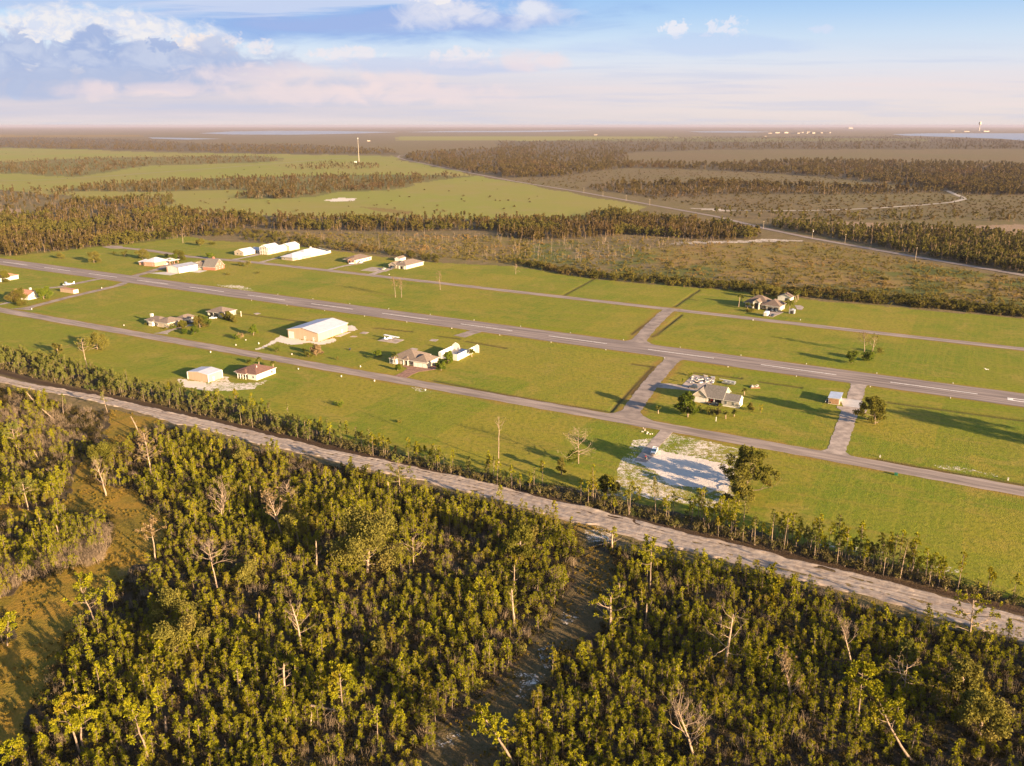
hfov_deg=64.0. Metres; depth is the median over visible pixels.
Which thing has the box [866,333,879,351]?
dead tree
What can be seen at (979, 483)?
road
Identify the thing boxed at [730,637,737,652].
young pine
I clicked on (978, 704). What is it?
oak tree
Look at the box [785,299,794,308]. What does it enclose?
palm tree
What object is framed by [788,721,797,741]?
young pine
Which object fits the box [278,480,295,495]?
dead tree
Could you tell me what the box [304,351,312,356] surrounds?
bush
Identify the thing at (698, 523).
strip brush
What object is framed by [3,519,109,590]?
sapling growth
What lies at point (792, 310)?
garden shed
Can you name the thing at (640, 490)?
slender pine
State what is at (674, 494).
slender pine
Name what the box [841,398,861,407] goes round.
apron
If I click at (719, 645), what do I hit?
young pine
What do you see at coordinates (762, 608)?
young pine
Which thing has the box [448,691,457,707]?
young pine
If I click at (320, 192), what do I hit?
pasture shrubs
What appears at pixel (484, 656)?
young pine
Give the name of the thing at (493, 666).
young pine
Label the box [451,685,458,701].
young pine
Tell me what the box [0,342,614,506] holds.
young pine strip
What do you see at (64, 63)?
sky
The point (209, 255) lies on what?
oak tree
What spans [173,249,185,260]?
oak tree
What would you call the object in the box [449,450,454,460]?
slender pine
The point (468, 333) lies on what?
taxiway
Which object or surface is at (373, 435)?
slender pine
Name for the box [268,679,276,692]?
young pine
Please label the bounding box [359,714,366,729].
young pine
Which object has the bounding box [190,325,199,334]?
oak tree
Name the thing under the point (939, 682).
young pine
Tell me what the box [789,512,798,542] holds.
slender pine
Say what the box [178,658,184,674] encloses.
young pine
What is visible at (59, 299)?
taxiway
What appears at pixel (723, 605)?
young pine
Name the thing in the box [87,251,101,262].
oak tree
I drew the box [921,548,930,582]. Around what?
slender pine
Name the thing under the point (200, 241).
oak tree
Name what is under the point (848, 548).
slender pine
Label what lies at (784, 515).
slender pine
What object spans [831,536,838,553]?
slender pine
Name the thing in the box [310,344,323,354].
oak tree
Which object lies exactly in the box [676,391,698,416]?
oak tree
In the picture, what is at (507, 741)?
young pine
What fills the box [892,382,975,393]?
stripe
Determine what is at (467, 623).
olive shrubs
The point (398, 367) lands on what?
oak tree
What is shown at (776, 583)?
tall pine
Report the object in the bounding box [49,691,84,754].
tall pine
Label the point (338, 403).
bush
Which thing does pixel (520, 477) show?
slender pine
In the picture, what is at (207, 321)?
oak tree
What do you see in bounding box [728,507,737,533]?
slender pine
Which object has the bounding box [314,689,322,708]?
young pine
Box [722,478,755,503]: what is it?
oak tree
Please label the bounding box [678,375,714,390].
concrete pad
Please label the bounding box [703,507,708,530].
slender pine
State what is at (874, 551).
slender pine
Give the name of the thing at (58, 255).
oak tree
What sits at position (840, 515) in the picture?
slender pine
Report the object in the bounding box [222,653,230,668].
young pine
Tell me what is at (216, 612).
young pine
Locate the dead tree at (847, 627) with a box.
[837,617,856,666]
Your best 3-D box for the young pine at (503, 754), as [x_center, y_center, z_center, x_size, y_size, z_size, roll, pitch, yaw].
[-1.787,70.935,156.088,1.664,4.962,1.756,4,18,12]
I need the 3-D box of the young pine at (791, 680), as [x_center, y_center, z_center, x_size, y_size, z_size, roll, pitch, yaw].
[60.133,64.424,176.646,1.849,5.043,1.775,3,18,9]
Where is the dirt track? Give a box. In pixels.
[0,376,1023,641]
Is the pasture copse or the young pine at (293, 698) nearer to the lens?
the young pine at (293, 698)
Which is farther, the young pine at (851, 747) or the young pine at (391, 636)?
the young pine at (391, 636)
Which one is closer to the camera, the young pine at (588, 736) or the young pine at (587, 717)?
the young pine at (588, 736)
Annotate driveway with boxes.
[153,272,176,274]
[157,324,190,333]
[233,253,260,259]
[329,263,362,269]
[395,365,435,377]
[634,430,672,462]
[658,383,680,388]
[762,310,782,316]
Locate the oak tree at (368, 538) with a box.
[325,504,409,572]
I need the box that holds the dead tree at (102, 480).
[91,457,107,495]
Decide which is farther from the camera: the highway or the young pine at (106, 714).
the highway
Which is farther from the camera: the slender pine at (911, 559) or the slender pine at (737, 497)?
the slender pine at (737, 497)
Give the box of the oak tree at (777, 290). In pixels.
[770,287,784,296]
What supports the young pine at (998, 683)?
on the ground
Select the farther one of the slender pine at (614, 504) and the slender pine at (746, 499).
the slender pine at (614, 504)
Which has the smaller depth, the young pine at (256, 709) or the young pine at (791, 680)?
the young pine at (256, 709)
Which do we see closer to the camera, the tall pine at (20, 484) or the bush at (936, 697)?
the bush at (936, 697)
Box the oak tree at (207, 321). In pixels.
[198,314,211,326]
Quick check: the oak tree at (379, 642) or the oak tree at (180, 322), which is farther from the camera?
the oak tree at (180, 322)
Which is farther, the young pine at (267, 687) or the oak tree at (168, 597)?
the oak tree at (168, 597)
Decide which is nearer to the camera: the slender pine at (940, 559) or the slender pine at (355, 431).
the slender pine at (940, 559)
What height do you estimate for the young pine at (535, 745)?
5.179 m
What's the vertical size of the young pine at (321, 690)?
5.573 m
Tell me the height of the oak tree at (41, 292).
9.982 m
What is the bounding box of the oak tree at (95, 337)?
[81,331,110,351]
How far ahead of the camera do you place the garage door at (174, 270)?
680.31 m
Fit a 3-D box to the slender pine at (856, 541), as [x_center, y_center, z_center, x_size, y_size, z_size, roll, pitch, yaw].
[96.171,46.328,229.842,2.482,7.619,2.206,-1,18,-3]
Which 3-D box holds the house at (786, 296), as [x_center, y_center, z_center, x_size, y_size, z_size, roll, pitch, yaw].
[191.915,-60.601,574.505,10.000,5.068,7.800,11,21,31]
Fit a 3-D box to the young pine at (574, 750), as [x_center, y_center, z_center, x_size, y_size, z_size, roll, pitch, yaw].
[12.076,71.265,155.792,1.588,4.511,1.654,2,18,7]
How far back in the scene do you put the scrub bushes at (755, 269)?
722.96 m
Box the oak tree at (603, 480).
[597,474,620,493]
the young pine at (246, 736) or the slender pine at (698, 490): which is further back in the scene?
the slender pine at (698, 490)
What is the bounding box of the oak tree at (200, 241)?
[195,238,203,244]
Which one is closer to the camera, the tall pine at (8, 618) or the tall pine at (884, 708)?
the tall pine at (884, 708)
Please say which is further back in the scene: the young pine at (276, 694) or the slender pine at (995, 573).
the slender pine at (995, 573)
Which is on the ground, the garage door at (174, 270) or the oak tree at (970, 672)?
the oak tree at (970, 672)
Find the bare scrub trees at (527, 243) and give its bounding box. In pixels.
[270,228,711,261]
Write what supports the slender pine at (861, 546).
on the ground
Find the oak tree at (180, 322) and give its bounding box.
[177,320,186,327]
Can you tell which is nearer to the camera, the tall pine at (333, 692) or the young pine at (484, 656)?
the tall pine at (333, 692)
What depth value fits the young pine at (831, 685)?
173.72 m
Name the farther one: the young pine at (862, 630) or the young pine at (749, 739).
the young pine at (862, 630)
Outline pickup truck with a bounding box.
[650,446,657,454]
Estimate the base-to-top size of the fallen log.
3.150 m
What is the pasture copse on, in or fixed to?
on the ground
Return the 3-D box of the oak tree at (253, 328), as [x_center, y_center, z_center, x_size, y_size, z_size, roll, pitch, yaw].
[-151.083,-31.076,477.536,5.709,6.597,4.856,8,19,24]
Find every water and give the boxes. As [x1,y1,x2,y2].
[148,137,210,139]
[205,131,386,134]
[430,130,589,131]
[689,131,756,132]
[894,133,1023,140]
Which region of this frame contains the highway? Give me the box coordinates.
[397,153,1023,275]
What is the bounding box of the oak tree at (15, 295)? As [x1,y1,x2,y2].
[3,287,28,305]
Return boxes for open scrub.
[514,169,1023,220]
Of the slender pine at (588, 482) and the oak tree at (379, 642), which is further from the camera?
the slender pine at (588, 482)
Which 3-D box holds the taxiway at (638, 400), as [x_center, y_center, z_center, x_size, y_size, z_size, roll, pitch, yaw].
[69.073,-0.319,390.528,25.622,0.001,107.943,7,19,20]
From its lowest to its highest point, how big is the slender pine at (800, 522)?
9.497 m
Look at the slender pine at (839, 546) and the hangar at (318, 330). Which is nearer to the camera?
the slender pine at (839, 546)
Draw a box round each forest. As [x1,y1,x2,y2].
[0,135,1023,194]
[589,181,992,196]
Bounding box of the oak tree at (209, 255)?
[205,253,214,257]
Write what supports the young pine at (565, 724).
on the ground
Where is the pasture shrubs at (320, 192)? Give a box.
[10,151,530,213]
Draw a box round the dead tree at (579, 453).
[558,428,593,463]
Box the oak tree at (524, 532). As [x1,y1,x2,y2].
[505,523,541,561]
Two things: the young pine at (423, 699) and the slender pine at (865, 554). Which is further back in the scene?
the slender pine at (865, 554)
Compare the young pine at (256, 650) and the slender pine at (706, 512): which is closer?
the young pine at (256, 650)
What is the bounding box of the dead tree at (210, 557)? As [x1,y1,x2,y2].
[189,534,232,587]
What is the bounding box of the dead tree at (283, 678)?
[275,661,289,700]
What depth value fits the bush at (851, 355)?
420.07 m
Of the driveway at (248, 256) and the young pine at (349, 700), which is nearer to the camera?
the young pine at (349, 700)
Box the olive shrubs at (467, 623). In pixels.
[1,391,1022,765]
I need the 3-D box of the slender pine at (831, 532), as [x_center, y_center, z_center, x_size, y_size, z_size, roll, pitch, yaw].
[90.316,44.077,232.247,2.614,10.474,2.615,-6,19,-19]
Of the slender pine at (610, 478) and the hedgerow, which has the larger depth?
the hedgerow
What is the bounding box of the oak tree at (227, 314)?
[220,311,232,319]
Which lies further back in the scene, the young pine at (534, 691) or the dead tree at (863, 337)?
the dead tree at (863, 337)
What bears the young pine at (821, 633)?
on the ground
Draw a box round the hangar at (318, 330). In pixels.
[288,318,347,341]
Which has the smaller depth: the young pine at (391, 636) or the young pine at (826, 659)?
the young pine at (826, 659)
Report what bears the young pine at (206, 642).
on the ground
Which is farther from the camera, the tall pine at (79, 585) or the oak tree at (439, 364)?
the oak tree at (439, 364)
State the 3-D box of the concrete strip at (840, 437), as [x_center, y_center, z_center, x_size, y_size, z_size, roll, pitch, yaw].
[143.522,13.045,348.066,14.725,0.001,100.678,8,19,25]
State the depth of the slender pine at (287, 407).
337.72 m
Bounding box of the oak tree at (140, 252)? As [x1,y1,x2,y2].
[134,248,149,258]
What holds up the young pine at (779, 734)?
on the ground
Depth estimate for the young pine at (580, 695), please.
171.10 m
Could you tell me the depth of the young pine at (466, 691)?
172.93 m
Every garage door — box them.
[168,268,177,272]
[288,331,293,337]
[694,397,704,402]
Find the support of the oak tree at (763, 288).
on the ground
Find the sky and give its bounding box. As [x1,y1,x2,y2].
[0,0,1023,126]
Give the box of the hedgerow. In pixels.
[0,226,1023,316]
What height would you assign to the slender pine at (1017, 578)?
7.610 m
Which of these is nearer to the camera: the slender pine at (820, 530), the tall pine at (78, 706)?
the tall pine at (78, 706)
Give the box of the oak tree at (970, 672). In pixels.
[947,653,984,690]
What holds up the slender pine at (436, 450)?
on the ground
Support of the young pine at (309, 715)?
on the ground
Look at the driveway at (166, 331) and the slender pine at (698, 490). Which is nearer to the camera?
the slender pine at (698, 490)
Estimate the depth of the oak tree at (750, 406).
351.60 m
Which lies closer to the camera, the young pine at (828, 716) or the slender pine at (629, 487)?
the young pine at (828, 716)
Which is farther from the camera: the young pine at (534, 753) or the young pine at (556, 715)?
the young pine at (556, 715)
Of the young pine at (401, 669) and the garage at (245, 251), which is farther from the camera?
the garage at (245, 251)
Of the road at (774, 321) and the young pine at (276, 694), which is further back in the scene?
the road at (774, 321)
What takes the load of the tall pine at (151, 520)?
on the ground
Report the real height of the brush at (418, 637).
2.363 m
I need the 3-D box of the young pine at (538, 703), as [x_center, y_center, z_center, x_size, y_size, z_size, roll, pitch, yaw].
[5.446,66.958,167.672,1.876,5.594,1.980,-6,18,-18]
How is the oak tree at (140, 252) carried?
on the ground
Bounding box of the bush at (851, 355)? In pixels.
[846,350,858,362]
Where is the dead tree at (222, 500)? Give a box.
[205,475,230,514]
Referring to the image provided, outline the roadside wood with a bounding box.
[701,205,1023,271]
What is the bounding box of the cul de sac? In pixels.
[104,245,122,248]
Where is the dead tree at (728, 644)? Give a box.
[702,601,746,674]
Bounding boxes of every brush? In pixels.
[0,347,1023,604]
[0,385,1023,765]
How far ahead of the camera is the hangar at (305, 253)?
757.06 m
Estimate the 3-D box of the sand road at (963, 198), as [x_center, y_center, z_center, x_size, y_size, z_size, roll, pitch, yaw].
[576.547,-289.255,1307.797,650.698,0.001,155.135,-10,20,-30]
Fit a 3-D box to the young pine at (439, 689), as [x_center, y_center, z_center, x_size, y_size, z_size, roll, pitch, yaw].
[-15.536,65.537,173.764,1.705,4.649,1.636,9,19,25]
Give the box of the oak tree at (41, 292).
[34,286,53,298]
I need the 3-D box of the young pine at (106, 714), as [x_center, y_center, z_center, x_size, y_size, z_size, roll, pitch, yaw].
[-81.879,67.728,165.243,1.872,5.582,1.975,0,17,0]
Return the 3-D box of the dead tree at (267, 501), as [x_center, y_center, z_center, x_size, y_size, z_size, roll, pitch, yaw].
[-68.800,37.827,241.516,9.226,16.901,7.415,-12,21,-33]
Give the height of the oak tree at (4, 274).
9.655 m
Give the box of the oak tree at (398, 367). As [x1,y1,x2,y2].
[395,364,400,370]
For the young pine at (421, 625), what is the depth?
194.04 m
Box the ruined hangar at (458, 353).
[438,342,478,360]
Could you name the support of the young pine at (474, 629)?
on the ground
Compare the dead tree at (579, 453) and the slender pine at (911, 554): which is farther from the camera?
the dead tree at (579, 453)
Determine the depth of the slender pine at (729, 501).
247.82 m
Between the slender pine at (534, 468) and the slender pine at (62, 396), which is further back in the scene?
the slender pine at (62, 396)
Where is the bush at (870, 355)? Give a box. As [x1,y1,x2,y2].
[861,350,875,360]
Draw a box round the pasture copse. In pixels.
[0,153,469,209]
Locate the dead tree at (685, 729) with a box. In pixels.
[660,685,713,756]
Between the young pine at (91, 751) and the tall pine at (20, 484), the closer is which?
the young pine at (91, 751)
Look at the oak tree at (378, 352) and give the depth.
432.18 m
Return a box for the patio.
[795,305,803,309]
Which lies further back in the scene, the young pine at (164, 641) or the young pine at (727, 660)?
the young pine at (164, 641)
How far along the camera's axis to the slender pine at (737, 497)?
247.32 m
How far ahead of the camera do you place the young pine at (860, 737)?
160.97 m
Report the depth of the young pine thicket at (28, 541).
195.66 m
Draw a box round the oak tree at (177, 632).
[152,609,211,662]
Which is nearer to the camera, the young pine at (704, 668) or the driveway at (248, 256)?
the young pine at (704, 668)
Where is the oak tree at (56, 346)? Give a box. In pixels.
[52,343,62,352]
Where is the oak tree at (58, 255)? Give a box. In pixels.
[56,252,64,257]
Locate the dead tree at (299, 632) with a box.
[289,596,313,651]
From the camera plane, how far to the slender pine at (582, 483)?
264.04 m
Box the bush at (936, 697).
[930,692,944,705]
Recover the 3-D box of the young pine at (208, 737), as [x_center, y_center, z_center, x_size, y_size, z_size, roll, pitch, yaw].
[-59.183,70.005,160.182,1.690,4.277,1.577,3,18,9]
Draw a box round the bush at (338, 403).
[334,400,343,406]
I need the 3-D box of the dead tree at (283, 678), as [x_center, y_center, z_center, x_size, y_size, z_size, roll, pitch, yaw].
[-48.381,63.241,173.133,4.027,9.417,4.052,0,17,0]
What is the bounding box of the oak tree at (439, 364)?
[435,360,445,368]
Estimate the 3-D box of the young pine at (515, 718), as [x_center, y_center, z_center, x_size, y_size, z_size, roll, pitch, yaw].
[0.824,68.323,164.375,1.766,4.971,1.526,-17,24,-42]
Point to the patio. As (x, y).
(799, 307)
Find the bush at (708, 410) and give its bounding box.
[705,407,714,413]
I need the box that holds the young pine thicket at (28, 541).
[0,385,1023,765]
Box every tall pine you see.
[0,419,25,445]
[0,610,16,645]
[0,733,24,765]
[11,476,40,509]
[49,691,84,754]
[62,571,106,625]
[66,692,102,747]
[73,336,88,368]
[116,703,152,759]
[135,514,166,559]
[327,661,356,710]
[385,454,412,492]
[471,702,516,765]
[588,586,641,631]
[632,533,661,590]
[766,576,784,603]
[840,660,883,724]
[867,686,914,763]
[896,635,918,662]
[937,583,1011,640]
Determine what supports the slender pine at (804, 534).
on the ground
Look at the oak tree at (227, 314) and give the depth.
514.13 m
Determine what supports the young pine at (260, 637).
on the ground
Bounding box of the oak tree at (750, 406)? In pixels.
[747,402,754,409]
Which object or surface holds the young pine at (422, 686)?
on the ground
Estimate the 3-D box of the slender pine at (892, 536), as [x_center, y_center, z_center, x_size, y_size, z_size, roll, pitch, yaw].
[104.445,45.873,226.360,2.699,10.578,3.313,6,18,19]
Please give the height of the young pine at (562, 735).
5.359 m
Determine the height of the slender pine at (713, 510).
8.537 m
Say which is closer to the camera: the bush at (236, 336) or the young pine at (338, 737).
the young pine at (338, 737)
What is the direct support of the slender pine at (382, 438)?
on the ground
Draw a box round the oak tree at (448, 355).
[443,350,452,362]
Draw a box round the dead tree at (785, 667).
[774,645,804,703]
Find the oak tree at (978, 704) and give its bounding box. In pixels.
[953,688,1015,742]
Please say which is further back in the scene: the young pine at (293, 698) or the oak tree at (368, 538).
the oak tree at (368, 538)
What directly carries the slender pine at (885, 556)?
on the ground
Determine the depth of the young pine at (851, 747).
156.85 m
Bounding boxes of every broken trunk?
[164,717,167,732]
[315,541,320,567]
[509,588,516,627]
[611,534,620,552]
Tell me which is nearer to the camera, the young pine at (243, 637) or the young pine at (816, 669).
the young pine at (816, 669)
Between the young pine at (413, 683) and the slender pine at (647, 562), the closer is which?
the young pine at (413, 683)
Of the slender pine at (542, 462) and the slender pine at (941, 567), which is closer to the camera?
the slender pine at (941, 567)
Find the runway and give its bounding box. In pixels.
[0,258,1023,406]
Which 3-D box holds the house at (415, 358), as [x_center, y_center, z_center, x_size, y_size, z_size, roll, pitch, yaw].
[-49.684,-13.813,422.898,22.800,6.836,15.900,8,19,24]
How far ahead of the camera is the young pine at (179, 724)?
161.63 m
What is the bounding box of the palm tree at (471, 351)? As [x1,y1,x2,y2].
[468,348,474,356]
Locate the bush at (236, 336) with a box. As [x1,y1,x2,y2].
[233,333,240,339]
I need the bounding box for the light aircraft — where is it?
[383,334,397,339]
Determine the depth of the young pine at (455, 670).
177.54 m
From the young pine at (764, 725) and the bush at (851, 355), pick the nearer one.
the young pine at (764, 725)
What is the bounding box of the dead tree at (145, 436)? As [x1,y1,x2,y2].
[133,425,162,472]
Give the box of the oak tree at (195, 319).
[192,315,205,326]
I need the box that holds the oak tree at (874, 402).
[852,395,886,423]
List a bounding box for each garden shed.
[394,255,405,260]
[789,308,795,313]
[828,391,842,404]
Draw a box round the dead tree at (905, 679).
[884,651,933,689]
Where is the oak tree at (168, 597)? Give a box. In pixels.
[145,586,199,625]
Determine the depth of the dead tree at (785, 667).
170.78 m
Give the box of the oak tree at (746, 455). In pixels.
[719,444,780,494]
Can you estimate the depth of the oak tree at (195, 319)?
493.51 m
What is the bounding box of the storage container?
[60,287,78,293]
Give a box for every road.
[0,307,1023,495]
[9,157,355,180]
[123,247,1023,350]
[693,191,966,210]
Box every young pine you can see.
[88,749,94,764]
[99,707,108,721]
[101,706,109,730]
[147,734,155,755]
[150,650,157,669]
[159,734,169,754]
[162,638,168,655]
[176,723,186,741]
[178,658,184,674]
[185,719,193,737]
[203,641,210,652]
[204,732,212,744]
[213,610,219,623]
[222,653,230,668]
[223,699,231,714]
[234,630,241,643]
[235,740,243,759]
[241,636,248,650]
[242,686,249,708]
[243,728,251,744]
[251,653,258,667]
[252,648,259,662]
[253,708,261,723]
[254,690,259,706]
[257,633,263,650]
[263,686,271,701]
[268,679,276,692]
[272,658,280,678]
[272,692,279,708]
[279,685,287,699]
[290,690,295,703]
[291,672,298,690]
[292,670,299,684]
[302,703,309,717]
[306,714,312,729]
[310,689,317,701]
[313,705,321,723]
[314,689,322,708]
[318,687,326,702]
[323,734,331,749]
[334,733,343,751]
[343,693,347,707]
[346,695,352,709]
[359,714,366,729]
[361,676,368,689]
[389,631,394,648]
[396,682,401,699]
[399,667,405,682]
[410,678,418,692]
[419,679,424,694]
[419,695,425,709]
[420,620,426,638]
[425,650,433,666]
[432,650,437,664]
[435,664,443,683]
[435,683,441,694]
[444,647,451,663]
[444,685,450,703]
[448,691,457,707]
[449,637,455,651]
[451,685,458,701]
[453,667,459,683]
[461,682,468,698]
[463,636,469,647]
[469,625,477,643]
[469,669,475,679]
[481,632,488,644]
[482,648,488,665]
[492,658,497,668]
[499,745,505,765]
[503,732,510,749]
[511,731,519,744]
[512,713,518,732]
[513,747,522,765]
[528,726,536,742]
[529,740,537,753]
[530,690,537,708]
[530,750,537,764]
[534,698,542,717]
[534,720,541,737]
[535,614,540,632]
[535,685,542,697]
[543,745,550,762]
[549,702,557,718]
[550,745,557,764]
[552,734,560,743]
[555,709,560,722]
[557,712,566,727]
[558,734,566,748]
[559,688,565,704]
[566,712,573,727]
[566,741,573,760]
[567,695,575,707]
[567,729,576,748]
[572,665,579,685]
[573,748,578,760]
[574,685,582,704]
[575,739,581,754]
[577,745,585,759]
[582,694,591,712]
[583,715,590,729]
[585,728,592,747]
[586,643,594,658]
[605,686,610,698]
[607,700,614,718]
[629,679,636,692]
[645,670,651,686]
[675,681,682,694]
[696,661,702,676]
[699,626,706,641]
[701,662,707,676]
[702,637,708,653]
[711,630,717,648]
[715,643,721,656]
[719,599,726,612]
[723,657,729,671]
[725,695,732,709]
[728,652,732,671]
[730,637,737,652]
[741,649,749,666]
[743,736,751,751]
[745,723,751,736]
[758,718,767,736]
[759,604,766,614]
[771,673,778,692]
[775,731,782,747]
[787,699,795,712]
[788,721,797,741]
[789,672,794,686]
[794,672,801,692]
[798,683,806,703]
[801,690,809,709]
[803,655,810,673]
[807,673,813,688]
[809,740,815,755]
[811,666,818,681]
[811,693,818,711]
[819,627,823,639]
[823,655,828,668]
[823,713,831,729]
[826,678,833,692]
[848,742,854,760]
[853,711,859,730]
[857,629,864,645]
[857,724,865,742]
[865,631,871,647]
[933,681,940,691]
[992,678,1001,695]
[1014,713,1020,729]
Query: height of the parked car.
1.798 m
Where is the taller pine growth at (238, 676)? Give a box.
[0,388,1012,765]
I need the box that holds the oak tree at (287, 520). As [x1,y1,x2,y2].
[278,511,305,541]
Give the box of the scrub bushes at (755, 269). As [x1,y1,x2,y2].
[259,231,1023,308]
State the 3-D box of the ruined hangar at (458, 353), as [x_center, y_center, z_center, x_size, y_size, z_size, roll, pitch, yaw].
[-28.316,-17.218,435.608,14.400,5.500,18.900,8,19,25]
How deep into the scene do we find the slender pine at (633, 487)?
262.38 m
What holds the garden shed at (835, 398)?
on the ground
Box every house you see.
[0,273,18,281]
[15,288,37,299]
[138,257,178,266]
[144,313,195,327]
[194,257,224,269]
[206,306,236,317]
[234,364,276,379]
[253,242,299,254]
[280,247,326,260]
[344,254,371,263]
[388,258,423,268]
[389,349,438,367]
[692,382,743,408]
[744,295,786,311]
[778,292,793,300]
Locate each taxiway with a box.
[13,282,126,309]
[43,278,99,287]
[131,263,172,276]
[454,330,480,336]
[601,357,681,420]
[627,307,681,344]
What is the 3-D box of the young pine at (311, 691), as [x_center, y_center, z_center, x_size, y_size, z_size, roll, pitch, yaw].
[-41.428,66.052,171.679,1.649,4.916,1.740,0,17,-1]
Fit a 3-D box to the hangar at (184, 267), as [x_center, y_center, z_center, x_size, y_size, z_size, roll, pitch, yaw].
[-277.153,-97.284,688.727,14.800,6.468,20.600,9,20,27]
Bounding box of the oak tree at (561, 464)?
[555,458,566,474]
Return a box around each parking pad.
[361,267,390,271]
[378,337,402,342]
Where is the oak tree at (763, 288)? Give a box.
[758,284,780,295]
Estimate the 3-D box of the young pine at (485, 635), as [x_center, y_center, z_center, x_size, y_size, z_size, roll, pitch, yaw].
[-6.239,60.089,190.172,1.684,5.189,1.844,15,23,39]
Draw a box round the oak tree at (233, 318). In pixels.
[230,315,237,321]
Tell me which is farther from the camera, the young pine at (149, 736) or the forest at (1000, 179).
the forest at (1000, 179)
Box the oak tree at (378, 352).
[373,350,381,355]
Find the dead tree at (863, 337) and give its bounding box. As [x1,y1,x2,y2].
[857,332,868,351]
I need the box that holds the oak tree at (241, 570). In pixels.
[231,559,259,584]
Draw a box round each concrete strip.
[820,383,866,456]
[837,406,866,412]
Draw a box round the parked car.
[688,384,697,388]
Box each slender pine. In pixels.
[60,393,66,413]
[284,402,289,420]
[326,422,332,434]
[337,419,342,431]
[353,426,357,438]
[369,432,375,448]
[376,433,380,451]
[379,435,386,452]
[405,437,411,453]
[432,444,437,468]
[437,446,441,467]
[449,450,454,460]
[484,451,491,468]
[491,456,496,477]
[495,459,501,481]
[508,464,515,487]
[516,473,522,489]
[527,471,531,488]
[531,466,538,478]
[538,460,545,485]
[577,479,584,502]
[584,480,591,501]
[590,464,597,503]
[590,479,599,499]
[601,493,607,505]
[608,476,613,489]
[610,526,617,537]
[612,498,617,512]
[623,489,630,515]
[625,484,634,514]
[631,481,636,504]
[636,486,641,506]
[644,557,649,586]
[650,476,658,513]
[662,495,669,522]
[670,492,677,516]
[689,496,696,523]
[695,487,703,521]
[695,489,704,519]
[699,486,708,520]
[699,501,705,516]
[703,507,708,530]
[706,500,712,527]
[710,503,717,526]
[715,495,726,527]
[715,516,720,531]
[719,509,725,526]
[724,498,731,525]
[727,510,733,531]
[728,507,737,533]
[730,491,741,523]
[732,498,741,538]
[739,522,746,541]
[740,494,750,521]
[748,519,757,541]
[752,514,760,544]
[759,522,765,541]
[766,527,771,539]
[768,509,778,545]
[772,512,780,540]
[778,511,785,535]
[780,513,793,549]
[784,514,792,545]
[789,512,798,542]
[794,531,801,549]
[797,516,803,544]
[802,527,808,545]
[804,524,811,546]
[806,529,814,553]
[810,517,818,549]
[811,530,819,557]
[814,513,825,549]
[816,533,822,555]
[818,528,825,555]
[821,535,828,547]
[827,522,835,548]
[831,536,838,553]
[832,513,843,541]
[835,537,843,563]
[837,522,845,554]
[840,527,851,559]
[846,544,853,559]
[847,541,854,559]
[852,536,859,558]
[855,520,867,552]
[856,522,866,558]
[857,542,864,557]
[861,546,868,570]
[863,539,870,560]
[872,544,877,567]
[874,543,879,563]
[877,532,885,559]
[878,541,887,569]
[880,547,891,574]
[885,539,892,566]
[886,531,895,555]
[886,544,893,570]
[888,533,900,573]
[897,538,910,577]
[898,529,906,565]
[906,538,918,577]
[906,556,913,576]
[908,544,917,570]
[909,532,921,571]
[914,557,921,578]
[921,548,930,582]
[928,561,935,585]
[931,552,938,577]
[934,556,943,581]
[936,556,948,580]
[936,565,945,586]
[942,561,950,581]
[956,551,967,590]
[985,566,995,594]
[988,572,996,591]
[1009,574,1022,597]
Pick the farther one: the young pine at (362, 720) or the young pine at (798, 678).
the young pine at (798, 678)
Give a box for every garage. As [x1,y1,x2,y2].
[187,367,222,382]
[234,247,254,255]
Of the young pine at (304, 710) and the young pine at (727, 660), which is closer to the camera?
the young pine at (304, 710)
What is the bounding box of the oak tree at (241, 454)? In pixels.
[232,446,254,464]
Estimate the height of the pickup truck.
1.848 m
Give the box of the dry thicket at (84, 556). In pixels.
[0,386,1023,765]
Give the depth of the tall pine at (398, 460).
267.67 m
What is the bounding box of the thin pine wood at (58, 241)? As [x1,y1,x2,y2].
[0,193,757,255]
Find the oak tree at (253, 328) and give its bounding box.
[247,324,257,334]
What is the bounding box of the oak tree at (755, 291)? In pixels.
[749,289,762,295]
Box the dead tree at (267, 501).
[260,483,295,533]
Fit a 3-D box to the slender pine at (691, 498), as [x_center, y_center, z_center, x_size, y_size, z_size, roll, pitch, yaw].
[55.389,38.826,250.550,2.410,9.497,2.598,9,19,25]
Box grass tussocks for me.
[0,410,616,765]
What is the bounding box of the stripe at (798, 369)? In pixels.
[761,364,835,374]
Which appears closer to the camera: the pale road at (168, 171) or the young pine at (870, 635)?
the young pine at (870, 635)
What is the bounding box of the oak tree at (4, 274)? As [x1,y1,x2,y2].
[0,270,9,281]
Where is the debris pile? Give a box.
[689,375,714,383]
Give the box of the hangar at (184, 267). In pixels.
[166,262,197,272]
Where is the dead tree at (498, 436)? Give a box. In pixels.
[494,416,503,462]
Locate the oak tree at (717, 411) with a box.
[714,407,721,414]
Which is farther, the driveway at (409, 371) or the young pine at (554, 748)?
the driveway at (409, 371)
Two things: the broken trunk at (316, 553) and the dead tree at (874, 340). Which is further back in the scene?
the dead tree at (874, 340)
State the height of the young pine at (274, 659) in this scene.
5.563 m
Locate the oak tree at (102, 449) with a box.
[86,442,118,464]
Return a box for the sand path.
[673,240,803,243]
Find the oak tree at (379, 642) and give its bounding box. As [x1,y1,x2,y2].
[369,633,390,655]
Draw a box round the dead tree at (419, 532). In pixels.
[392,525,429,565]
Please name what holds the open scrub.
on the ground
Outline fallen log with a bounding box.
[311,701,334,712]
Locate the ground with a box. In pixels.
[0,127,1023,765]
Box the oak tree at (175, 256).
[165,254,178,263]
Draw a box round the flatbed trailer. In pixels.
[722,380,735,384]
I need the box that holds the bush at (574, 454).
[567,449,577,462]

